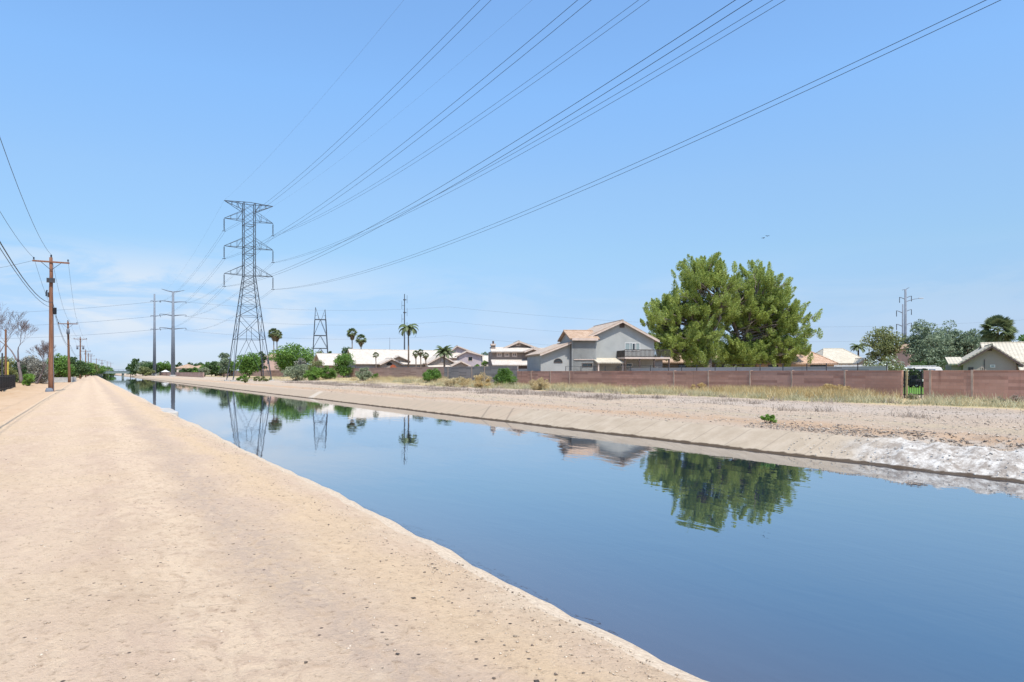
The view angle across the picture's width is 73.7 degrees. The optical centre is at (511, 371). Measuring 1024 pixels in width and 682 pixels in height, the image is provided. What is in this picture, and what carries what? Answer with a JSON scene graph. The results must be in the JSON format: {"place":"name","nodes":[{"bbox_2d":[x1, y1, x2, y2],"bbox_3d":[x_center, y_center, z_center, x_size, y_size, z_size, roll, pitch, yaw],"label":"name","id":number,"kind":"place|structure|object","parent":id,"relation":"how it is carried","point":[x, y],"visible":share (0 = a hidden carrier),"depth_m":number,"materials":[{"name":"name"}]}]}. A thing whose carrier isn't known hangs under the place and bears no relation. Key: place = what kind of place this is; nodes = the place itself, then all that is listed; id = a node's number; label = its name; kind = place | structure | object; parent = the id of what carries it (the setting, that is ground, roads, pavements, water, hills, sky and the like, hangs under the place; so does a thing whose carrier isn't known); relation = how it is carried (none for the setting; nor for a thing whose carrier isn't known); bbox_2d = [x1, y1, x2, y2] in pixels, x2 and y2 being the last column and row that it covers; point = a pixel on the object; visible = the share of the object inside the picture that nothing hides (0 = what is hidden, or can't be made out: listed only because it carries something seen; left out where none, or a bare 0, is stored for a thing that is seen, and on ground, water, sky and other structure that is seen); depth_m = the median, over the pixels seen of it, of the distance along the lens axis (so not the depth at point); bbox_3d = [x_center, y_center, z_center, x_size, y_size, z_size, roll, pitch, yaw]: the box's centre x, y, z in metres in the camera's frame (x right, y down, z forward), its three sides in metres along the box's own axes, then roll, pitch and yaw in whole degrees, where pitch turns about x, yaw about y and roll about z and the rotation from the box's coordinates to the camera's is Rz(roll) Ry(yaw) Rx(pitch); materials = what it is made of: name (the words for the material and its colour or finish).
{"place":"outdoors","nodes":[
{"label":"outdoors","id":0,"kind":"place"},
{"bbox_2d":[0,376,77,422],"bbox_3d":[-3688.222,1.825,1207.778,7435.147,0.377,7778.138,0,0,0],"label":"ground","id":1,"kind":"structure","parent":0,"point":[19,397],"depth_m":51.09,"materials":[{"name":"beige soil"}]},
{"bbox_2d":[0,374,15,391],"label":"iron fence","id":2,"kind":"object","parent":1,"relation":"on","point":[8,381],"visible":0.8,"depth_m":72.20,"materials":[{"name":"black metal"}]},
{"bbox_2d":[0,356,18,379],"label":"olive scrub","id":3,"kind":"object","parent":1,"relation":"on","point":[11,371],"visible":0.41,"depth_m":105.08,"materials":[{"name":"green plant"}]},
{"bbox_2d":[0,310,28,351],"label":"dead tree","id":4,"kind":"object","parent":1,"relation":"on","point":[6,325],"visible":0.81,"depth_m":112.07,"materials":[{"name":"plant"}]},
{"bbox_2d":[0,303,38,382],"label":"dead tree","id":5,"kind":"object","parent":1,"relation":"on","point":[24,327],"visible":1,"depth_m":109.80,"materials":[{"name":"grey wood"}]},
{"bbox_2d":[12,361,29,382],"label":"dark scrub","id":6,"kind":"object","parent":1,"relation":"on","point":[22,370],"visible":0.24,"depth_m":115.60,"materials":[{"name":"green plant"}]},
{"bbox_2d":[21,373,35,385],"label":"green bush","id":7,"kind":"object","parent":1,"relation":"on","point":[28,379],"visible":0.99,"depth_m":91.68,"materials":[{"name":"green plant"}]},
{"bbox_2d":[15,355,47,382],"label":"grey scrub","id":8,"kind":"object","parent":1,"relation":"on","point":[29,359],"visible":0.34,"depth_m":117.19,"materials":[{"name":"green plant"}]},
{"bbox_2d":[25,359,54,383],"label":"grey scrub","id":9,"kind":"object","parent":1,"relation":"on","point":[35,371],"visible":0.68,"depth_m":111.06,"materials":[{"name":"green plant"}]},
{"bbox_2d":[26,340,55,383],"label":"dead tree","id":10,"kind":"object","parent":1,"relation":"on","point":[45,347],"visible":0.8,"depth_m":106.09,"materials":[{"name":"grey wood"}]},
{"bbox_2d":[32,255,69,391],"bbox_3d":[-41.818,-4.298,61.969,2.800,12.747,0.673,0,0,-32],"label":"utility pole","id":11,"kind":"object","parent":1,"relation":"on","point":[50,280],"visible":0.96,"depth_m":61.85,"materials":[{"name":"brown wood"}]},
{"bbox_2d":[44,353,75,376],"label":"round tree","id":12,"kind":"object","parent":1,"relation":"on","point":[62,368],"visible":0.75,"depth_m":134.14,"materials":[{"name":"green plant"}]},
{"bbox_2d":[44,377,75,382],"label":"concrete headwall","id":13,"kind":"object","parent":1,"relation":"on","point":[61,379],"visible":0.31,"depth_m":121.88,"materials":[{"name":"grey concrete"}]},
{"bbox_2d":[58,320,76,381],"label":"utility pole","id":14,"kind":"object","parent":1,"relation":"on","point":[68,352],"visible":0.88,"depth_m":116.80,"materials":[{"name":"brown wood"}]},
{"bbox_2d":[57,357,90,377],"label":"round tree","id":15,"kind":"object","parent":1,"relation":"on","point":[81,367],"visible":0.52,"depth_m":149.88,"materials":[{"name":"green plant"}]},
{"bbox_2d":[0,421,646,681],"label":"loose pebbles","id":16,"kind":"object","parent":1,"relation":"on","point":[500,653],"visible":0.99,"depth_m":6.13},
{"bbox_2d":[0,376,688,681],"bbox_3d":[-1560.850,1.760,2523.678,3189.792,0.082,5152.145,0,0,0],"label":"dirt path","id":17,"kind":"structure","parent":0,"point":[195,643],"depth_m":5.75,"materials":[{"name":"beige soil"}]},
{"bbox_2d":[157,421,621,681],"bbox_3d":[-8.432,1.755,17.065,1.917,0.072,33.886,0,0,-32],"label":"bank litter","id":18,"kind":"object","parent":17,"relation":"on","point":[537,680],"visible":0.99,"depth_m":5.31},
{"bbox_2d":[141,402,678,681],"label":"edge pebbles","id":19,"kind":"object","parent":17,"relation":"on","point":[619,646],"visible":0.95,"depth_m":5.51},
{"bbox_2d":[0,0,1023,370],"label":"sky","id":20,"kind":"structure","parent":0,"point":[127,126],"materials":[{"name":"blue"}]},
{"bbox_2d":[98,374,1023,681],"bbox_3d":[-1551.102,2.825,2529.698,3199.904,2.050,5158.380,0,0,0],"label":"canal bank","id":21,"kind":"structure","parent":0,"point":[782,442],"depth_m":21.50,"materials":[{"name":"concrete"}]},
{"bbox_2d":[789,432,1023,477],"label":"broken chunks","id":22,"kind":"object","parent":21,"relation":"on","point":[909,455],"visible":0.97,"depth_m":19.37,"materials":[{"name":"grey concrete"}]},
{"bbox_2d":[101,376,1023,681],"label":"water","id":23,"kind":"structure","parent":0,"point":[713,564],"depth_m":11.21,"materials":[{"name":"blue liquid"}]},
{"bbox_2d":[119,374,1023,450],"bbox_3d":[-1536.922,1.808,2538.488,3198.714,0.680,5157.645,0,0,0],"label":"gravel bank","id":24,"kind":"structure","parent":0,"point":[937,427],"depth_m":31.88,"materials":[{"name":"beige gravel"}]},
{"bbox_2d":[128,358,140,375],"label":"tree","id":25,"kind":"object","parent":24,"relation":"on","point":[134,361],"visible":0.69,"depth_m":348.54,"materials":[{"name":"green plant"}]},
{"bbox_2d":[136,366,155,375],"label":"bank tree","id":26,"kind":"object","parent":24,"relation":"on","point":[142,370],"visible":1,"depth_m":323.59,"materials":[{"name":"green plant"}]},
{"bbox_2d":[151,294,160,375],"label":"steel pole","id":27,"kind":"object","parent":24,"relation":"on","point":[154,315],"visible":0.97,"depth_m":329.59,"materials":[{"name":"metal"}]},
{"bbox_2d":[156,361,170,371],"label":"tree","id":28,"kind":"object","parent":24,"relation":"on","point":[165,366],"visible":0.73,"depth_m":347.52,"materials":[{"name":"green plant"}]},
{"bbox_2d":[160,289,183,375],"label":"steel pole","id":29,"kind":"object","parent":24,"relation":"on","point":[173,315],"visible":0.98,"depth_m":277.51,"materials":[{"name":"metal"}]},
{"bbox_2d":[159,372,203,377],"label":"block wall","id":30,"kind":"structure","parent":24,"relation":"on","point":[191,374],"depth_m":256.88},
{"bbox_2d":[217,352,230,376],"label":"tree","id":31,"kind":"object","parent":24,"relation":"on","point":[224,363],"visible":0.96,"depth_m":214.18,"materials":[{"name":"green plant"}]},
{"bbox_2d":[222,200,274,380],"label":"lattice tower","id":32,"kind":"structure","parent":24,"relation":"on","point":[243,256],"depth_m":139.60,"materials":[{"name":"metal"}]},
{"bbox_2d":[161,0,490,301],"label":"power line","id":33,"kind":"object","parent":32,"relation":"attached to","point":[374,113],"visible":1,"depth_m":60.23,"materials":[{"name":"metal"}]},
{"bbox_2d":[164,0,590,314],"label":"power line","id":34,"kind":"object","parent":32,"relation":"attached to","point":[429,122],"visible":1,"depth_m":51.30,"materials":[{"name":"metal"}]},
{"bbox_2d":[189,0,648,302],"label":"power line","id":35,"kind":"object","parent":32,"relation":"attached to","point":[472,119],"visible":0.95,"depth_m":65.33,"materials":[{"name":"metal"}]},
{"bbox_2d":[174,0,751,327],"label":"power line","id":36,"kind":"object","parent":32,"relation":"attached to","point":[532,130],"visible":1,"depth_m":39.55,"materials":[{"name":"metal"}]},
{"bbox_2d":[197,0,784,314],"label":"power line","id":37,"kind":"object","parent":32,"relation":"attached to","point":[562,125],"visible":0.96,"depth_m":52.57,"materials":[{"name":"metal"}]},
{"bbox_2d":[200,0,999,329],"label":"power line","id":38,"kind":"object","parent":32,"relation":"attached to","point":[694,136],"visible":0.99,"depth_m":40.66,"materials":[{"name":"metal"}]},
{"bbox_2d":[282,364,307,380],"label":"sage bush","id":39,"kind":"object","parent":24,"relation":"on","point":[294,372],"visible":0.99,"depth_m":131.47,"materials":[{"name":"green plant"}]},
{"bbox_2d":[251,376,523,388],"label":"straw cover","id":40,"kind":"object","parent":24,"relation":"on","point":[280,377],"visible":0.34,"depth_m":114.60,"materials":[{"name":"beige plant"}]},
{"bbox_2d":[455,376,470,385],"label":"dry mound","id":41,"kind":"object","parent":24,"relation":"on","point":[463,383],"visible":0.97,"depth_m":76.95,"materials":[{"name":"beige plant"}]},
{"bbox_2d":[282,380,645,399],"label":"dead weeds","id":42,"kind":"object","parent":24,"relation":"on","point":[433,388],"visible":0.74,"depth_m":63.33,"materials":[{"name":"beige plant"}]},
{"bbox_2d":[302,380,939,418],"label":"brown clumps","id":43,"kind":"object","parent":24,"relation":"on","point":[684,394],"visible":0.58,"depth_m":45.98,"materials":[{"name":"brown plant"}]},
{"bbox_2d":[299,384,1023,451],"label":"gravel stones","id":44,"kind":"object","parent":24,"relation":"on","point":[997,434],"visible":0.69,"depth_m":31.88,"materials":[{"name":"beige gravel"}]},
{"bbox_2d":[439,388,1023,423],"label":"dead weeds","id":45,"kind":"object","parent":24,"relation":"on","point":[815,402],"visible":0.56,"depth_m":32.98,"materials":[{"name":"brown plant"}]},
{"bbox_2d":[760,414,777,422],"bbox_3d":[9.656,1.801,25.675,0.611,0.461,0.464,0,0,25],"label":"young shrub","id":46,"kind":"object","parent":24,"relation":"on","point":[771,418],"visible":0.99,"depth_m":25.60,"materials":[{"name":"green plant"}]},
{"bbox_2d":[743,417,1023,449],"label":"shore rubble","id":47,"kind":"object","parent":24,"relation":"on","point":[898,432],"visible":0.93,"depth_m":21.50,"materials":[{"name":"grey stone"}]},
{"bbox_2d":[525,319,669,370],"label":"grey house","id":48,"kind":"structure","parent":0,"point":[613,345],"depth_m":83.58,"materials":[{"name":"grey paint"}]},
{"bbox_2d":[205,375,1023,409],"bbox_3d":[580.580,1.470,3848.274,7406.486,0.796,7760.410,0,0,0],"label":"ground","id":49,"kind":"structure","parent":0,"point":[898,404],"depth_m":46.77,"materials":[{"name":"beige soil"}]},
{"bbox_2d":[82,369,158,376],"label":"bridge","id":50,"kind":"structure","parent":49,"relation":"on","point":[114,372],"depth_m":346.81,"materials":[{"name":"concrete"}]},
{"bbox_2d":[204,361,220,375],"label":"tree","id":51,"kind":"object","parent":49,"relation":"on","point":[212,366],"visible":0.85,"depth_m":248.50,"materials":[{"name":"green plant"}]},
{"bbox_2d":[235,352,261,377],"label":"rounded tree","id":52,"kind":"object","parent":49,"relation":"on","point":[248,365],"visible":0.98,"depth_m":183.40,"materials":[{"name":"green plant"}]},
{"bbox_2d":[215,370,289,376],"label":"block wall","id":53,"kind":"structure","parent":49,"relation":"on","point":[273,373],"depth_m":199.61,"materials":[{"name":"brown brick"}]},
{"bbox_2d":[263,354,279,369],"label":"pink house","id":54,"kind":"structure","parent":49,"relation":"on","point":[272,364],"depth_m":214.98,"materials":[{"name":"pink paint"}]},
{"bbox_2d":[267,328,278,350],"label":"fan palm","id":55,"kind":"object","parent":49,"relation":"on","point":[272,335],"visible":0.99,"depth_m":224.56,"materials":[{"name":"green plant"}]},
{"bbox_2d":[265,342,316,372],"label":"green tree","id":56,"kind":"object","parent":49,"relation":"on","point":[289,356],"visible":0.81,"depth_m":172.77,"materials":[{"name":"green plant"}]},
{"bbox_2d":[303,366,322,380],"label":"creosote bush","id":57,"kind":"object","parent":49,"relation":"on","point":[317,371],"visible":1,"depth_m":127.38,"materials":[{"name":"green plant"}]},
{"bbox_2d":[312,307,327,360],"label":"lattice tower","id":58,"kind":"structure","parent":49,"relation":"on","point":[320,335],"depth_m":258.92,"materials":[{"name":"metal"}]},
{"bbox_2d":[313,353,340,368],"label":"house","id":59,"kind":"structure","parent":49,"relation":"on","point":[327,358],"depth_m":161.87,"materials":[{"name":"paint"}]},
{"bbox_2d":[321,365,336,378],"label":"creosote bush","id":60,"kind":"object","parent":49,"relation":"on","point":[331,373],"visible":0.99,"depth_m":128.72,"materials":[{"name":"green plant"}]},
{"bbox_2d":[332,352,355,377],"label":"hedge tree","id":61,"kind":"object","parent":49,"relation":"on","point":[342,368],"visible":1,"depth_m":139.37,"materials":[{"name":"green plant"}]},
{"bbox_2d":[355,334,366,348],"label":"fan palm","id":62,"kind":"object","parent":49,"relation":"on","point":[361,341],"visible":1,"depth_m":209.68,"materials":[{"name":"green plant"}]},
{"bbox_2d":[355,367,372,379],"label":"sage bush","id":63,"kind":"object","parent":49,"relation":"on","point":[363,375],"visible":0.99,"depth_m":111.39,"materials":[{"name":"green plant"}]},
{"bbox_2d":[344,367,443,378],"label":"block wall","id":64,"kind":"structure","parent":49,"relation":"on","point":[394,372],"depth_m":119.19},
{"bbox_2d":[398,324,418,366],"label":"queen palm","id":65,"kind":"object","parent":49,"relation":"on","point":[409,329],"visible":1,"depth_m":141.82,"materials":[{"name":"green plant"}]},
{"bbox_2d":[347,349,470,367],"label":"long house","id":66,"kind":"structure","parent":49,"relation":"on","point":[386,358],"depth_m":150.98,"materials":[{"name":"tile"}]},
{"bbox_2d":[422,368,441,380],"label":"dark bush","id":67,"kind":"object","parent":49,"relation":"on","point":[429,374],"visible":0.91,"depth_m":94.48,"materials":[{"name":"green plant"}]},
{"bbox_2d":[434,345,454,366],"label":"date palm","id":68,"kind":"object","parent":49,"relation":"on","point":[444,351],"visible":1,"depth_m":139.61,"materials":[{"name":"green plant"}]},
{"bbox_2d":[446,345,475,360],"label":"lilac house","id":69,"kind":"structure","parent":49,"relation":"on","point":[456,349],"depth_m":184.68,"materials":[{"name":"tile"}]},
{"bbox_2d":[454,350,487,366],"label":"lilac house","id":70,"kind":"structure","parent":49,"relation":"on","point":[470,358],"depth_m":159.93,"materials":[{"name":"paint"}]},
{"bbox_2d":[444,366,517,383],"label":"block wall","id":71,"kind":"structure","parent":49,"relation":"on","point":[469,372],"depth_m":95.71,"materials":[{"name":"brown brick"}]},
{"bbox_2d":[473,372,491,387],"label":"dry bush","id":72,"kind":"object","parent":49,"relation":"on","point":[477,384],"visible":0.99,"depth_m":75.85,"materials":[{"name":"plant"}]},
{"bbox_2d":[493,367,516,384],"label":"round bush","id":73,"kind":"object","parent":49,"relation":"on","point":[504,375],"visible":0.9,"depth_m":79.50,"materials":[{"name":"green plant"}]},
{"bbox_2d":[488,340,542,368],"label":"house","id":74,"kind":"structure","parent":49,"relation":"on","point":[514,353],"depth_m":111.83,"materials":[{"name":"paint"}]},
{"bbox_2d":[530,377,549,389],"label":"tumbleweed","id":75,"kind":"object","parent":49,"relation":"on","point":[540,381],"visible":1,"depth_m":65.70,"materials":[{"name":"beige plant"}]},
{"bbox_2d":[348,375,925,399],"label":"dry clumps","id":76,"kind":"object","parent":49,"relation":"on","point":[557,384],"visible":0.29,"depth_m":61.60,"materials":[{"name":"beige plant"}]},
{"bbox_2d":[359,377,1023,408],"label":"dry grass","id":77,"kind":"structure","parent":49,"relation":"on","point":[974,402],"depth_m":43.81,"materials":[{"name":"plant"}]},
{"bbox_2d":[663,353,734,367],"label":"tan roof house","id":78,"kind":"structure","parent":49,"relation":"on","point":[673,364],"depth_m":98.00,"materials":[{"name":"tile"}]},
{"bbox_2d":[518,366,887,370],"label":"block wall","id":79,"kind":"structure","parent":49,"relation":"on","point":[839,368],"depth_m":65.44,"materials":[{"name":"brown brick"}]},
{"bbox_2d":[517,370,903,398],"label":"block wall","id":80,"kind":"structure","parent":49,"relation":"on","point":[888,381],"depth_m":57.45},
{"bbox_2d":[565,362,886,370],"bbox_3d":[15.960,-0.375,61.832,0.050,0.570,37.460,0,0,-32],"label":"rail fence","id":81,"kind":"object","parent":80,"relation":"on","point":[734,364],"visible":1,"depth_m":56.77,"materials":[{"name":"metal"}]},
{"bbox_2d":[431,382,1022,407],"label":"green weeds","id":82,"kind":"object","parent":49,"relation":"on","point":[776,397],"visible":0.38,"depth_m":43.16,"materials":[{"name":"green plant"}]},
{"bbox_2d":[695,384,888,399],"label":"dry grass","id":83,"kind":"structure","parent":49,"relation":"on","point":[807,390],"depth_m":48.08,"materials":[{"name":"plant"}]},
{"bbox_2d":[753,351,837,366],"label":"orange roof house","id":84,"kind":"structure","parent":49,"relation":"on","point":[801,361],"depth_m":92.00,"materials":[{"name":"tile"}]},
{"bbox_2d":[818,383,856,391],"bbox_3d":[23.375,1.311,49.119,2.677,1.057,2.096,0,0,24],"label":"dry mound","id":85,"kind":"object","parent":49,"relation":"on","point":[827,385],"visible":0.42,"depth_m":48.62,"materials":[{"name":"plant"}]},
{"bbox_2d":[816,348,871,365],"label":"white roof house","id":86,"kind":"structure","parent":49,"relation":"on","point":[840,355],"depth_m":127.00,"materials":[{"name":"beige tile"}]},
{"bbox_2d":[849,343,866,355],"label":"date palm","id":87,"kind":"object","parent":49,"relation":"on","point":[854,347],"visible":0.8,"depth_m":139.76,"materials":[{"name":"green plant"}]},
{"bbox_2d":[859,326,906,365],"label":"olive tree","id":88,"kind":"object","parent":49,"relation":"on","point":[881,352],"visible":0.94,"depth_m":119.38,"materials":[{"name":"green plant"}]},
{"bbox_2d":[899,288,922,341],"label":"street pole","id":89,"kind":"object","parent":49,"relation":"on","point":[905,311],"visible":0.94,"depth_m":149.86,"materials":[{"name":"metal"}]},
{"bbox_2d":[904,371,921,398],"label":"iron gate","id":90,"kind":"structure","parent":49,"relation":"on","point":[911,384],"depth_m":45.10,"materials":[{"name":"metal"}]},
{"bbox_2d":[900,319,946,363],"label":"grey green tree","id":91,"kind":"object","parent":49,"relation":"on","point":[923,332],"visible":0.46,"depth_m":117.54,"materials":[{"name":"blue plant"}]},
{"bbox_2d":[908,359,947,369],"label":"dark hedge","id":92,"kind":"object","parent":49,"relation":"on","point":[919,363],"visible":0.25,"depth_m":111.72,"materials":[{"name":"green plant"}]},
{"bbox_2d":[891,344,968,367],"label":"peach house","id":93,"kind":"structure","parent":49,"relation":"on","point":[902,357],"depth_m":133.43,"materials":[{"name":"beige tile"}]},
{"bbox_2d":[909,332,962,367],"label":"grey green tree","id":94,"kind":"object","parent":49,"relation":"on","point":[934,352],"visible":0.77,"depth_m":113.36,"materials":[{"name":"blue plant"}]},
{"bbox_2d":[936,320,968,364],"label":"grey green tree","id":95,"kind":"object","parent":49,"relation":"on","point":[954,334],"visible":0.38,"depth_m":120.76,"materials":[{"name":"blue plant"}]},
{"bbox_2d":[953,328,982,356],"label":"grey green tree","id":96,"kind":"object","parent":49,"relation":"on","point":[971,339],"visible":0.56,"depth_m":119.25,"materials":[{"name":"blue plant"}]},
{"bbox_2d":[923,370,1023,401],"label":"block wall","id":97,"kind":"structure","parent":49,"relation":"on","point":[1008,383],"depth_m":41.69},
{"bbox_2d":[945,342,1023,369],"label":"taupe house","id":98,"kind":"structure","parent":49,"relation":"on","point":[997,356],"depth_m":66.46,"materials":[{"name":"paint"}]},
{"bbox_2d":[978,314,1017,341],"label":"fan palm","id":99,"kind":"object","parent":49,"relation":"on","point":[1000,322],"visible":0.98,"depth_m":107.39,"materials":[{"name":"green plant"}]},
{"bbox_2d":[640,251,751,367],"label":"pine tree","id":100,"kind":"object","parent":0,"point":[696,339],"visible":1,"depth_m":86.23,"materials":[{"name":"green plant"}]},
{"bbox_2d":[710,258,822,366],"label":"pine tree","id":101,"kind":"object","parent":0,"point":[764,323],"visible":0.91,"depth_m":89.29,"materials":[{"name":"green plant"}]},
{"bbox_2d":[903,386,923,393],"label":"lawn","id":102,"kind":"structure","parent":0,"point":[914,389],"depth_m":59.93,"materials":[{"name":"green plant"}]},
{"bbox_2d":[862,354,908,382],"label":"oleander","id":103,"kind":"object","parent":102,"relation":"on","point":[897,366],"visible":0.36,"depth_m":69.67,"materials":[{"name":"green plant"}]},
{"bbox_2d":[903,369,927,387],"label":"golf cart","id":104,"kind":"object","parent":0,"point":[914,379],"visible":0.53,"depth_m":71.47,"materials":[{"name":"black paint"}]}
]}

